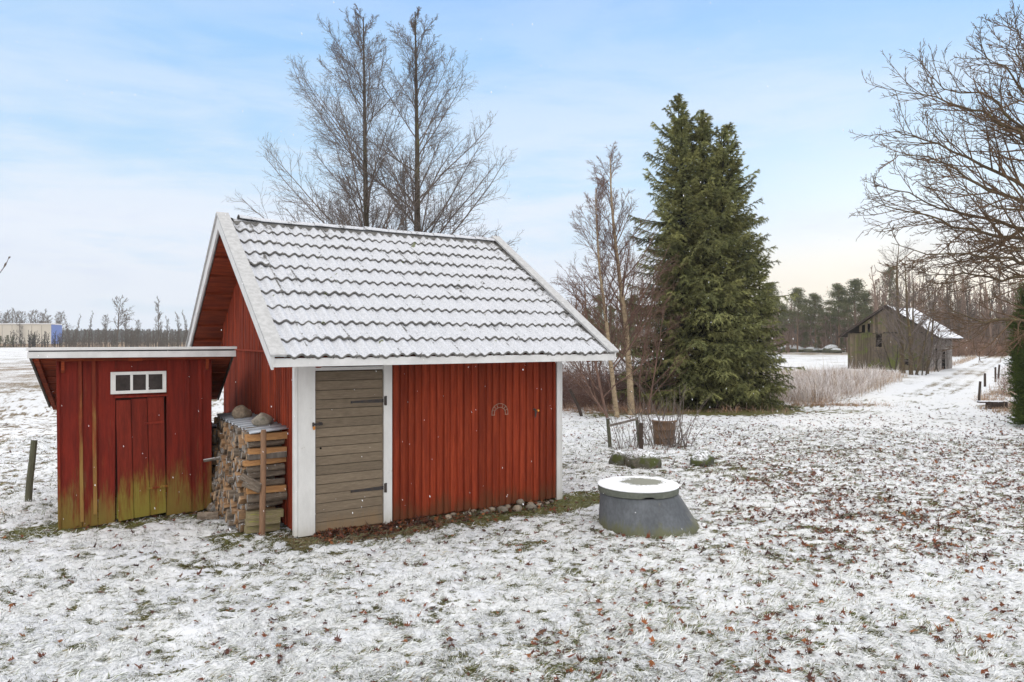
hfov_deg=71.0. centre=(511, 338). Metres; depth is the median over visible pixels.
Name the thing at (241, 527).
firewood log
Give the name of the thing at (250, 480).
firewood log
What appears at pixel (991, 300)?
bare tree
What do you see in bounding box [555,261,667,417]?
sapling
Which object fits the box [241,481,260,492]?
firewood log
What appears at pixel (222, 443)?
firewood log
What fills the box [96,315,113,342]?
bare tree
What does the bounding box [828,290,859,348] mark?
pine tree
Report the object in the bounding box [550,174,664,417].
birch tree
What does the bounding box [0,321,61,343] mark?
industrial building
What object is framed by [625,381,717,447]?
currant bush
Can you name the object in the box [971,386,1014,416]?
rusty grass
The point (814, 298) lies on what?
pine tree
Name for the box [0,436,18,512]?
dry tussocks
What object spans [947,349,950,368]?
door
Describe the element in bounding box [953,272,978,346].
bare tree
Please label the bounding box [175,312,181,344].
bare tree
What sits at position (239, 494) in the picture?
firewood log
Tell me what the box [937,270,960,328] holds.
bare tree
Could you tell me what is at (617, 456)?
boulder
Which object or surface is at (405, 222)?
alder tree
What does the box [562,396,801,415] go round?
dry grass
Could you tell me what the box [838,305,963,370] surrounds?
old barn
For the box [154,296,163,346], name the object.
bare tree
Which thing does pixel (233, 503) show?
firewood log
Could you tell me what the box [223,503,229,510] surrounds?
firewood log
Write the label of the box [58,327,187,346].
woodland
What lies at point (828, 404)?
brown grass
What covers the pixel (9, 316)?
bare tree
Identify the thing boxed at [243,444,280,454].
firewood log
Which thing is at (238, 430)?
firewood log
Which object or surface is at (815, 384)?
tall grass
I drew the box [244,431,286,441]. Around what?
firewood plank
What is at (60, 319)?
bare tree
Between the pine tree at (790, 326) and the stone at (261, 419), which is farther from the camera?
the pine tree at (790, 326)
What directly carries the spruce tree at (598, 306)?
on the ground at (950, 394)
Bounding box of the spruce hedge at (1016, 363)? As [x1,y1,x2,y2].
[1001,280,1023,426]
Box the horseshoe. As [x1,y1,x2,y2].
[491,403,507,415]
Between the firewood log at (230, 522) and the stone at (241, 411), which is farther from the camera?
the stone at (241, 411)
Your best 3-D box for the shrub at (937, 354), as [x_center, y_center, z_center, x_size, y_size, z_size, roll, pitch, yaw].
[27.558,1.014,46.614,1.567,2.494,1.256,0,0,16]
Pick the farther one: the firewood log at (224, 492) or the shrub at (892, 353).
the shrub at (892, 353)
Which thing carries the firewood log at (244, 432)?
on the firewood log
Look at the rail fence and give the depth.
14.10 m
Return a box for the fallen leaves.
[1,404,1023,681]
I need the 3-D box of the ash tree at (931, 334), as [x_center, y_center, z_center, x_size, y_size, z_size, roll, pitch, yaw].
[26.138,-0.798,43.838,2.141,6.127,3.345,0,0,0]
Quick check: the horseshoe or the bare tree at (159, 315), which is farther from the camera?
the bare tree at (159, 315)
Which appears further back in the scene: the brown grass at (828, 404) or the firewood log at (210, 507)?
the brown grass at (828, 404)
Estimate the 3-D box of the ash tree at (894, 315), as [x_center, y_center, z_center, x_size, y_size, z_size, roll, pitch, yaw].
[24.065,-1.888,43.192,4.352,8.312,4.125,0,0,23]
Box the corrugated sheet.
[217,412,288,433]
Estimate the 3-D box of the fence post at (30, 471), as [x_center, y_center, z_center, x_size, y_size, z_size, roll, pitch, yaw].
[-6.365,1.843,9.489,0.172,1.020,0.086,0,0,0]
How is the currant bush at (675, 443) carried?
on the ground at (950, 394)
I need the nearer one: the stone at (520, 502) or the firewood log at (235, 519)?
the firewood log at (235, 519)
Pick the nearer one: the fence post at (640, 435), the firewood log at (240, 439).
the firewood log at (240, 439)
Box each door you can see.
[115,396,168,520]
[312,369,386,532]
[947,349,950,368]
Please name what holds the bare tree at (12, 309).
on the ground at (950, 394)
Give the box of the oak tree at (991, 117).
[848,0,1023,362]
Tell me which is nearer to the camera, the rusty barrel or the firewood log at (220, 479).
the firewood log at (220, 479)
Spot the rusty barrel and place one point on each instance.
(655, 421)
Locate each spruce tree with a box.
[591,294,608,364]
[602,306,618,356]
[610,92,804,412]
[614,305,632,356]
[621,295,640,360]
[799,331,809,350]
[813,336,821,351]
[837,337,845,351]
[880,265,904,307]
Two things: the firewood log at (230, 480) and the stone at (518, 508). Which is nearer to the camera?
the firewood log at (230, 480)
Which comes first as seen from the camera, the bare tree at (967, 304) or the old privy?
the old privy
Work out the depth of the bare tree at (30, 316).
322.50 m
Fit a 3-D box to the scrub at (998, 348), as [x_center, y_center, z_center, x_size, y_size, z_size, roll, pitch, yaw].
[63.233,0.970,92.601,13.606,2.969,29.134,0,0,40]
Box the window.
[110,371,165,393]
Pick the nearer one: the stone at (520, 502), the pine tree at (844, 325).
the stone at (520, 502)
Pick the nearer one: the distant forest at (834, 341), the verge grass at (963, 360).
the verge grass at (963, 360)
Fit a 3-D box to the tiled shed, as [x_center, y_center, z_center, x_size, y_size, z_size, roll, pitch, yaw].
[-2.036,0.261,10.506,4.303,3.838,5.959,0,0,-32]
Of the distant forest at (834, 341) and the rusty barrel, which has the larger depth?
the distant forest at (834, 341)
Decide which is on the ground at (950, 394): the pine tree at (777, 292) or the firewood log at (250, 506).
the pine tree at (777, 292)
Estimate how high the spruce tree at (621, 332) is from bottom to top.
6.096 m
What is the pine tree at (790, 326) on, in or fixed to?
on the ground at (950, 394)
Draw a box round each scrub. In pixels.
[0,330,62,346]
[767,340,844,351]
[952,336,1010,356]
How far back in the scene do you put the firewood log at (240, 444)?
8.18 m
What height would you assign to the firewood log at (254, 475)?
0.085 m
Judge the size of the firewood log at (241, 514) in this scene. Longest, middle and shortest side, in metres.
0.401 x 0.110 x 0.063 m
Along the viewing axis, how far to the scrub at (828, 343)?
115.42 m
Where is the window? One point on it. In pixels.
(139, 381)
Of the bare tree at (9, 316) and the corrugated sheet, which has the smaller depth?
the corrugated sheet
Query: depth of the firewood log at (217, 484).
8.77 m
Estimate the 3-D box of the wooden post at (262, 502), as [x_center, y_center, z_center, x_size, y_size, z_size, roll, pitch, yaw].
[-2.725,1.648,7.845,0.068,1.305,0.066,1,-1,0]
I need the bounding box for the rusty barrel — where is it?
[651,417,676,445]
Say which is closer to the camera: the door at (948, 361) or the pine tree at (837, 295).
the door at (948, 361)
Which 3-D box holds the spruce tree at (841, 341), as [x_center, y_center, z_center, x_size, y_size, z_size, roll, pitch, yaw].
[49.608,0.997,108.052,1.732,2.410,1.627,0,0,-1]
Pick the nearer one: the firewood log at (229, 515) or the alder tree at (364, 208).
the firewood log at (229, 515)
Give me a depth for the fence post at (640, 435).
13.27 m
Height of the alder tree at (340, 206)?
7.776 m
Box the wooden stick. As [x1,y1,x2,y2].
[203,457,219,461]
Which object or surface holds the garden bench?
on the ground at (950, 394)
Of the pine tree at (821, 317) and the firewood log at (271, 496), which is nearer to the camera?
the firewood log at (271, 496)
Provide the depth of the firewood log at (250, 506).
7.96 m
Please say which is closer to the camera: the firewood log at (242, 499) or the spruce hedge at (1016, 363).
the firewood log at (242, 499)
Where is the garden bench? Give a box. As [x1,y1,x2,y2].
[977,401,1007,408]
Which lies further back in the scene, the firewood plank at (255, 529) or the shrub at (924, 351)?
the shrub at (924, 351)
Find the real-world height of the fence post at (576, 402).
0.950 m
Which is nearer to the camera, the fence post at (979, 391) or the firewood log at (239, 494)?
the firewood log at (239, 494)
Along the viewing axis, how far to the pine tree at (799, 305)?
111.56 m
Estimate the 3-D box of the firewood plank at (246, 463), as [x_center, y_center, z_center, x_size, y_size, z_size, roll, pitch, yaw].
[-2.763,1.370,8.014,0.460,0.062,0.090,-2,1,-38]
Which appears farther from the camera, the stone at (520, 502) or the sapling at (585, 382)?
the sapling at (585, 382)
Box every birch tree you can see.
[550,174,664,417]
[575,141,679,414]
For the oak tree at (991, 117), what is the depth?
14.05 m
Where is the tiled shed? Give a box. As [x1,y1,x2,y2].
[185,212,618,536]
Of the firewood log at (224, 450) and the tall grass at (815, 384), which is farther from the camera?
the tall grass at (815, 384)
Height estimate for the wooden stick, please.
0.082 m
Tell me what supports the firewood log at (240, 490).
on the firewood log
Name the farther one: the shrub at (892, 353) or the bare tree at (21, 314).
the bare tree at (21, 314)
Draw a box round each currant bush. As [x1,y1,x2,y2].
[592,403,653,449]
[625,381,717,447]
[651,423,699,448]
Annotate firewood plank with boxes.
[242,457,285,466]
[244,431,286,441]
[244,523,279,533]
[245,516,280,526]
[246,484,285,493]
[246,508,283,519]
[247,446,286,454]
[247,451,286,459]
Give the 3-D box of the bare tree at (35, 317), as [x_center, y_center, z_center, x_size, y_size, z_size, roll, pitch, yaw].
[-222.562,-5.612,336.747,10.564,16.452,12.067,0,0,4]
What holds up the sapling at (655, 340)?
on the ground at (950, 394)
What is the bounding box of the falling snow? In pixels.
[6,2,1022,664]
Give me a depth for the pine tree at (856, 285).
107.91 m
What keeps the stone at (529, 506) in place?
on the ground at (950, 394)
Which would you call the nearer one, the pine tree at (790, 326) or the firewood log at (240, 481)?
the firewood log at (240, 481)
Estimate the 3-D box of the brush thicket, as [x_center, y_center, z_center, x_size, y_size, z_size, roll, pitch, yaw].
[3.011,1.446,24.519,6.482,2.515,7.558,0,0,0]
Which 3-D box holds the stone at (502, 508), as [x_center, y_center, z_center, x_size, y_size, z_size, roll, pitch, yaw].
[-0.120,2.131,8.931,0.168,0.093,0.105,0,0,44]
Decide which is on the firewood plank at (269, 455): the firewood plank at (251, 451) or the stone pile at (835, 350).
the firewood plank at (251, 451)
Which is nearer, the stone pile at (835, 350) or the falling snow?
the falling snow
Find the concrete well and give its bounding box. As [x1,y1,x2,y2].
[597,476,699,539]
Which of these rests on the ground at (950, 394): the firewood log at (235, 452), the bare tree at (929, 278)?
the bare tree at (929, 278)
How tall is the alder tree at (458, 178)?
12.415 m
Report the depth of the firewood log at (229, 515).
8.20 m
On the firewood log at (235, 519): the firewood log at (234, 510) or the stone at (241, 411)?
the firewood log at (234, 510)
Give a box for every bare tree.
[0,309,10,322]
[1,311,13,322]
[11,308,21,322]
[13,311,27,322]
[26,310,33,322]
[29,309,41,322]
[54,311,73,335]
[75,315,80,346]
[87,314,92,346]
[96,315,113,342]
[112,296,134,346]
[120,313,135,346]
[134,320,145,346]
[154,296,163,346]
[164,315,171,346]
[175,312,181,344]
[921,267,939,318]
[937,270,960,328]
[949,292,966,355]
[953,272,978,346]
[980,285,996,338]
[992,252,1006,342]
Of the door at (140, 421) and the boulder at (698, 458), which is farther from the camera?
the boulder at (698, 458)
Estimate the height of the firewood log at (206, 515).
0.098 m
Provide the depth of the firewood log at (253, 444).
8.01 m
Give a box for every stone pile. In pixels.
[788,345,799,351]
[803,347,814,351]
[812,348,820,352]
[822,344,837,352]
[830,348,841,352]
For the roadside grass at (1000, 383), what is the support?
on the ground at (950, 394)
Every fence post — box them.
[25,439,37,501]
[569,389,582,415]
[639,423,642,448]
[978,381,981,400]
[994,367,996,381]
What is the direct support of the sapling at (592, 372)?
on the ground at (950, 394)
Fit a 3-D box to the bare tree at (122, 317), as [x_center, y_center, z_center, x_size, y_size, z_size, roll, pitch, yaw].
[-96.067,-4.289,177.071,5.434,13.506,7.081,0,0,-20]
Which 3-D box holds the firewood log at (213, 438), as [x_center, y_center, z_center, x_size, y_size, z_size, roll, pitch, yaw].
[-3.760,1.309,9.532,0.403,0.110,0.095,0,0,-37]
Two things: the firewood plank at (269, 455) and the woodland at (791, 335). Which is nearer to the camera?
the firewood plank at (269, 455)
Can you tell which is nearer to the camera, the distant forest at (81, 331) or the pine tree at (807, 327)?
the pine tree at (807, 327)
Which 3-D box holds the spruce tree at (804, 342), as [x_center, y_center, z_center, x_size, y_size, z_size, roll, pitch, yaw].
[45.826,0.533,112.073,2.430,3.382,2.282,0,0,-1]
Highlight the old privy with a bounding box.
[26,346,236,529]
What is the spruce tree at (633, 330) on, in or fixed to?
on the ground at (950, 394)
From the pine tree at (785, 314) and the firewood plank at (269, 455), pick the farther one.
the pine tree at (785, 314)
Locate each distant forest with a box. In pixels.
[62,328,188,341]
[750,308,1006,346]
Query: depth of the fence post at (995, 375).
34.98 m
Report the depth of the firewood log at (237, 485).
8.01 m
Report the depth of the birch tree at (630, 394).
20.49 m
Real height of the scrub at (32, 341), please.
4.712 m
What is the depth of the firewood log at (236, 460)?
8.16 m
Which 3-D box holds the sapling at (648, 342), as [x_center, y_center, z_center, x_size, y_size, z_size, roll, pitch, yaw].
[3.590,-0.160,21.382,3.203,4.822,2.550,0,0,0]
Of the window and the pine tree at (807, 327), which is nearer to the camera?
the window
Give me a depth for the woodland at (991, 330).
94.68 m
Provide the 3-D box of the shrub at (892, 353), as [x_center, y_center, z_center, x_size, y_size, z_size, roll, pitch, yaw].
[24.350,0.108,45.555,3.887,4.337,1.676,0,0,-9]
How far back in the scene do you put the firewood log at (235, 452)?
8.30 m
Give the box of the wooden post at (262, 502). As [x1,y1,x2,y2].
[259,429,265,536]
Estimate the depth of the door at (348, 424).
8.11 m
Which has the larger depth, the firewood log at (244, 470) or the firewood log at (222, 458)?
the firewood log at (222, 458)
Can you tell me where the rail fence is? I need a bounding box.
[606,416,638,448]
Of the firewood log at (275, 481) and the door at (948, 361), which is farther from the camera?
the door at (948, 361)
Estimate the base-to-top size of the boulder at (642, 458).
0.461 m
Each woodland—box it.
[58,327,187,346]
[567,280,654,357]
[755,292,868,351]
[867,266,1023,355]
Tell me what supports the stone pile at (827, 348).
on the ground at (950, 394)
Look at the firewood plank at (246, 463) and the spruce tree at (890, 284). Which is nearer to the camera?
the firewood plank at (246, 463)
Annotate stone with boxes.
[232,405,251,418]
[251,413,272,425]
[497,506,507,512]
[512,505,521,511]
[516,499,524,504]
[526,504,536,509]
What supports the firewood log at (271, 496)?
on the firewood log at (250, 506)
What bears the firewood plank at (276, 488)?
on the firewood log at (271, 496)
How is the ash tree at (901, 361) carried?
on the ground at (950, 394)
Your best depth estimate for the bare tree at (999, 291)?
96.52 m
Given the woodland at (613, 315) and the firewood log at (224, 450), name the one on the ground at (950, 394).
the woodland at (613, 315)
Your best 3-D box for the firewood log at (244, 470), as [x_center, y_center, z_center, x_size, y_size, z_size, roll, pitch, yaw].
[-2.824,1.469,8.079,0.411,0.095,0.119,0,0,-34]
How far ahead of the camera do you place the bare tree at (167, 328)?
192.10 m
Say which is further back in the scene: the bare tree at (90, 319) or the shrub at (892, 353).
the bare tree at (90, 319)
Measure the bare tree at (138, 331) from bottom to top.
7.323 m
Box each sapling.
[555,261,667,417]
[562,278,618,411]
[562,361,610,419]
[598,252,683,407]
[624,291,691,413]
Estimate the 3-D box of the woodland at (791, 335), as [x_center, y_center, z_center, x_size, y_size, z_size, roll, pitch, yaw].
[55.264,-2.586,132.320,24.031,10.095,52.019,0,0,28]
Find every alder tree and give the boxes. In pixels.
[221,4,462,233]
[309,6,523,247]
[313,179,379,226]
[375,157,411,230]
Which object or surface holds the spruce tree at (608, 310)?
on the ground at (950, 394)
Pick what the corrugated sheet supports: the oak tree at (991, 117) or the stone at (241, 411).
the stone at (241, 411)
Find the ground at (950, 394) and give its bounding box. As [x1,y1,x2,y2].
[0,340,1023,681]
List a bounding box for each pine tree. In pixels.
[757,284,791,351]
[775,304,789,342]
[782,287,817,351]
[783,310,796,342]
[794,298,819,346]
[803,293,826,343]
[812,300,837,344]
[825,283,853,347]
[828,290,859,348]
[834,278,872,324]
[851,292,873,322]
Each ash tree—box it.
[867,240,957,373]
[872,240,950,374]
[917,277,956,373]
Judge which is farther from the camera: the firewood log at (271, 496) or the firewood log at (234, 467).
the firewood log at (234, 467)
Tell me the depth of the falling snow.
4.71 m
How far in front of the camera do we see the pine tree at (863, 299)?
113.68 m
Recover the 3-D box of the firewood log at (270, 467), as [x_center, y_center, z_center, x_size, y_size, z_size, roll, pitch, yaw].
[-2.748,1.444,8.010,0.400,0.077,0.078,-1,0,-27]
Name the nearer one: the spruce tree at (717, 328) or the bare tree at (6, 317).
the spruce tree at (717, 328)
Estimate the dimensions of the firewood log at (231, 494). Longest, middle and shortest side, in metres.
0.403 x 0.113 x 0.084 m
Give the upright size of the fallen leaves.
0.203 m
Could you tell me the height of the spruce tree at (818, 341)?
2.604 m
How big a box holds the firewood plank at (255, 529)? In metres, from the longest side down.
0.370 x 0.090 x 0.082 m
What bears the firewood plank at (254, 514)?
on the firewood plank at (268, 520)
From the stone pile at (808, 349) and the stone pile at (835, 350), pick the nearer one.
the stone pile at (835, 350)
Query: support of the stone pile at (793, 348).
on the ground at (950, 394)
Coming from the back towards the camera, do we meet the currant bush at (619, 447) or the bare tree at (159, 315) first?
the bare tree at (159, 315)
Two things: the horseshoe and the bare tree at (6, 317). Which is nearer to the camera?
the horseshoe
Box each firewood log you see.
[197,511,218,519]
[205,502,214,511]
[212,435,217,442]
[215,481,220,487]
[218,477,223,483]
[220,439,225,447]
[220,455,226,461]
[222,447,226,453]
[223,488,232,496]
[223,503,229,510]
[226,508,234,520]
[227,519,235,525]
[228,477,235,482]
[228,490,236,499]
[230,499,236,506]
[231,507,240,513]
[233,448,238,457]
[233,461,236,471]
[234,480,241,487]
[234,513,237,523]
[235,457,245,465]
[236,427,241,433]
[236,475,274,482]
[237,487,243,492]
[237,493,243,502]
[237,506,274,519]
[238,435,243,442]
[238,442,244,449]
[238,495,246,503]
[239,473,261,488]
[239,523,244,531]
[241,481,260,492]
[242,429,279,439]
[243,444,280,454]
[243,463,278,473]
[245,500,282,509]
[247,439,283,447]
[247,463,284,472]
[247,469,284,478]
[247,490,286,502]
[255,477,284,485]
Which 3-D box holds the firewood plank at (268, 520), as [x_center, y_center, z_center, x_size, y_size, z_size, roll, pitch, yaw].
[-2.771,2.023,7.976,0.365,0.082,0.100,-1,0,-28]
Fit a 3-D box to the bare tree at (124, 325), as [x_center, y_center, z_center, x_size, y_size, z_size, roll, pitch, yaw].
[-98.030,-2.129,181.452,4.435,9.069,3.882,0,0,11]
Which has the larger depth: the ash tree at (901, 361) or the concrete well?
the ash tree at (901, 361)
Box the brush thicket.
[562,349,675,408]
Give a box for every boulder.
[608,450,625,465]
[624,449,661,469]
[690,450,714,466]
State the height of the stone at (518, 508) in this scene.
0.100 m
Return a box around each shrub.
[868,310,916,372]
[899,316,952,374]
[924,336,947,371]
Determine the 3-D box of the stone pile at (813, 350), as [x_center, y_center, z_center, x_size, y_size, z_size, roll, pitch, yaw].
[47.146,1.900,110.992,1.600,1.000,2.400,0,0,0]
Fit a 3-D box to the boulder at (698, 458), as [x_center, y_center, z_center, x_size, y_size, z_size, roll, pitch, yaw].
[3.265,2.110,12.358,0.377,0.360,0.553,0,0,32]
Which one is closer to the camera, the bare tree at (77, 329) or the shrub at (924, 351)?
the shrub at (924, 351)
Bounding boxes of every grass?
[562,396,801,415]
[749,352,909,404]
[784,396,908,407]
[920,355,976,372]
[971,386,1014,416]
[976,364,1015,411]

